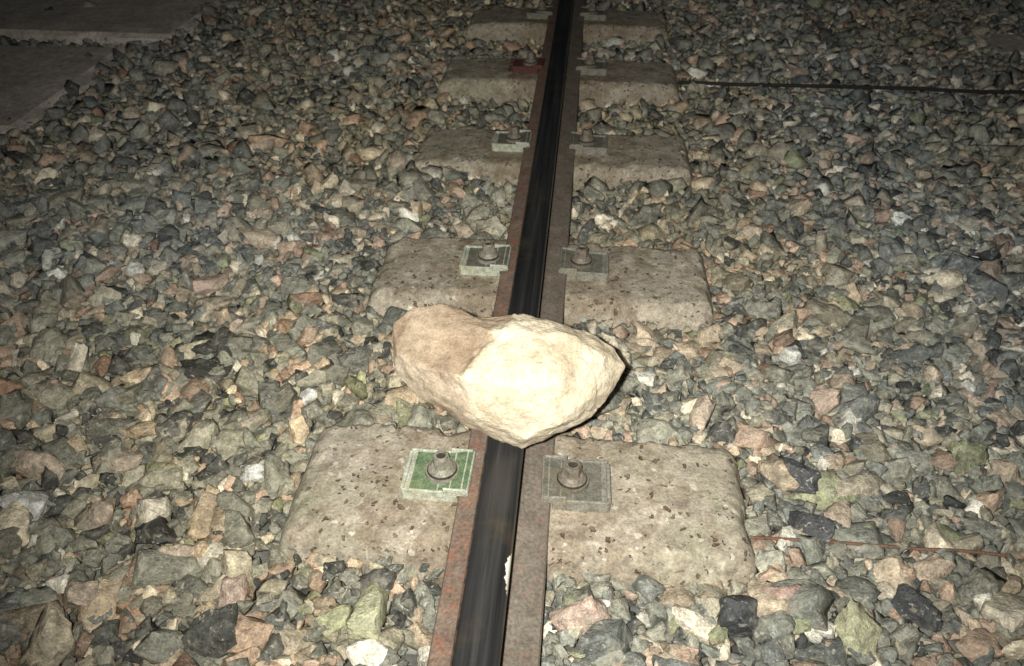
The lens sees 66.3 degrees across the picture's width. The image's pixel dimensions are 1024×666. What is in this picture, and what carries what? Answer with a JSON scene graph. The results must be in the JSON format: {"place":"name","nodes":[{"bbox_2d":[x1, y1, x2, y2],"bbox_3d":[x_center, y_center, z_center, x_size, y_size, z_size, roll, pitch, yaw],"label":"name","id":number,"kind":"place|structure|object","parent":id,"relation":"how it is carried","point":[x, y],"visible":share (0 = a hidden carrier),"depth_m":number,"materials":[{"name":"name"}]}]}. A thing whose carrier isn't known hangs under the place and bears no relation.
{"place":"outdoors","nodes":[
{"label":"outdoors","id":0,"kind":"place"},
{"bbox_2d":[0,0,1023,665],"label":"ground","id":1,"kind":"structure","parent":0,"point":[410,652],"depth_m":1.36,"materials":[{"name":"stone"}]},
{"bbox_2d":[0,45,124,133],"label":"concrete slab","id":2,"kind":"structure","parent":1,"relation":"on","point":[33,79],"depth_m":2.96,"materials":[{"name":"grey concrete"}]},
{"bbox_2d":[0,0,224,45],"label":"concrete slab","id":3,"kind":"structure","parent":1,"relation":"on","point":[114,22],"depth_m":3.47,"materials":[{"name":"grey concrete"}]},
{"bbox_2d":[279,423,757,594],"bbox_3d":[0.010,0.357,1.398,0.815,0.274,0.326,3,38,4],"label":"concrete sleeper","id":4,"kind":"object","parent":1,"relation":"on","point":[674,516],"visible":0.52,"depth_m":1.27,"materials":[{"name":"grey concrete"}]},
{"bbox_2d":[400,448,475,501],"bbox_3d":[-0.123,0.227,1.306,0.114,0.070,0.094,3,38,4],"label":"rail clip","id":5,"kind":"object","parent":4,"relation":"on","point":[436,475],"visible":1,"depth_m":1.29,"materials":[{"name":"metal"}]},
{"bbox_2d":[540,455,610,512],"bbox_3d":[0.105,0.240,1.290,0.115,0.070,0.095,3,38,4],"label":"rail clip","id":6,"kind":"object","parent":4,"relation":"on","point":[578,485],"visible":1,"depth_m":1.27,"materials":[{"name":"grey metal"}]},
{"bbox_2d":[365,237,713,340],"bbox_3d":[0.070,-0.059,1.913,0.838,0.249,0.327,3,38,4],"label":"concrete sleeper","id":7,"kind":"object","parent":1,"relation":"on","point":[661,288],"visible":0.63,"depth_m":1.78,"materials":[{"name":"grey concrete"}]},
{"bbox_2d":[459,240,511,275],"bbox_3d":[-0.061,-0.181,1.829,0.114,0.070,0.093,3,38,4],"label":"rail clip","id":8,"kind":"object","parent":7,"relation":"on","point":[488,258],"visible":0.99,"depth_m":1.81,"materials":[{"name":"metal"}]},
{"bbox_2d":[559,245,608,282],"bbox_3d":[0.167,-0.167,1.812,0.114,0.070,0.094,3,38,4],"label":"rail clip","id":9,"kind":"object","parent":7,"relation":"on","point":[580,263],"visible":1,"depth_m":1.79,"materials":[{"name":"grey metal"}]},
{"bbox_2d":[415,128,692,191],"bbox_3d":[0.121,-0.473,2.432,0.878,0.232,0.326,3,38,4],"label":"concrete sleeper","id":10,"kind":"object","parent":1,"relation":"on","point":[641,157],"visible":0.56,"depth_m":2.30,"materials":[{"name":"grey concrete"}]},
{"bbox_2d":[492,125,531,151],"bbox_3d":[0.000,-0.588,2.353,0.114,0.070,0.094,3,38,4],"label":"rail clip","id":11,"kind":"object","parent":10,"relation":"on","point":[514,138],"visible":1,"depth_m":2.33,"materials":[{"name":"grey metal"}]},
{"bbox_2d":[569,127,607,155],"bbox_3d":[0.229,-0.575,2.336,0.114,0.070,0.093,3,38,4],"label":"rail clip","id":12,"kind":"object","parent":10,"relation":"on","point":[585,141],"visible":1,"depth_m":2.31,"materials":[{"name":"grey metal"}]},
{"bbox_2d":[437,58,679,108],"bbox_3d":[0.173,-0.869,2.966,0.923,0.263,0.325,3,38,4],"label":"concrete sleeper","id":13,"kind":"object","parent":1,"relation":"on","point":[488,79],"visible":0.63,"depth_m":2.83,"materials":[{"name":"grey concrete"}]},
{"bbox_2d":[512,51,544,73],"bbox_3d":[0.062,-0.995,2.876,0.116,0.070,0.096,3,38,4],"label":"rail clip","id":14,"kind":"object","parent":13,"relation":"on","point":[531,62],"visible":1,"depth_m":2.85,"materials":[{"name":"red paint"}]},
{"bbox_2d":[576,53,606,75],"bbox_3d":[0.290,-0.982,2.859,0.115,0.070,0.094,3,38,4],"label":"rail clip","id":15,"kind":"object","parent":13,"relation":"on","point":[588,65],"visible":1,"depth_m":2.84,"materials":[{"name":"grey metal"}]},
{"bbox_2d":[465,7,668,48],"bbox_3d":[0.243,-1.291,3.477,0.915,0.227,0.326,3,38,4],"label":"concrete sleeper","id":16,"kind":"object","parent":1,"relation":"on","point":[503,24],"visible":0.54,"depth_m":3.35,"materials":[{"name":"grey concrete"}]},
{"bbox_2d":[526,1,553,18],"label":"rail clip","id":17,"kind":"object","parent":16,"relation":"on","point":[541,11],"visible":1,"depth_m":3.38,"materials":[{"name":"grey metal"}]},
{"bbox_2d":[580,2,606,20],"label":"rail clip","id":18,"kind":"object","parent":16,"relation":"on","point":[592,12],"visible":1,"depth_m":3.36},
{"bbox_2d":[677,81,1023,93],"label":"black cable","id":19,"kind":"object","parent":1,"relation":"on","point":[861,87],"visible":0.99,"depth_m":2.81,"materials":[{"name":"black rubber"}]},
{"bbox_2d":[750,536,1007,556],"bbox_3d":[0.585,0.340,1.254,0.400,0.008,0.009,3,38,4],"label":"rusty rod","id":20,"kind":"object","parent":1,"relation":"on","point":[892,546],"visible":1,"depth_m":1.25,"materials":[{"name":"brown metal"}]},
{"bbox_2d":[965,33,1023,58],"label":"concrete slab","id":21,"kind":"structure","parent":1,"relation":"on","point":[1009,46],"depth_m":3.23,"materials":[{"name":"grey concrete"}]},
{"bbox_3d":[0.305,-1.698,4.000,0.917,0.230,0.328,3,38,4],"label":"concrete sleeper","id":22,"kind":"object","parent":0,"visible":0},
{"bbox_2d":[427,0,584,665],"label":"steel rail","id":23,"kind":"object","parent":22,"relation":"on","point":[490,606],"visible":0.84,"depth_m":1.25,"materials":[{"name":"brown metal"}]},
{"bbox_2d":[392,303,625,447],"bbox_3d":[-0.007,0.060,1.204,0.351,0.188,0.196,9,39,12],"label":"boulder","id":24,"kind":"object","parent":23,"relation":"on","point":[520,380],"visible":1,"depth_m":1.14,"materials":[{"name":"stone"}]}
]}

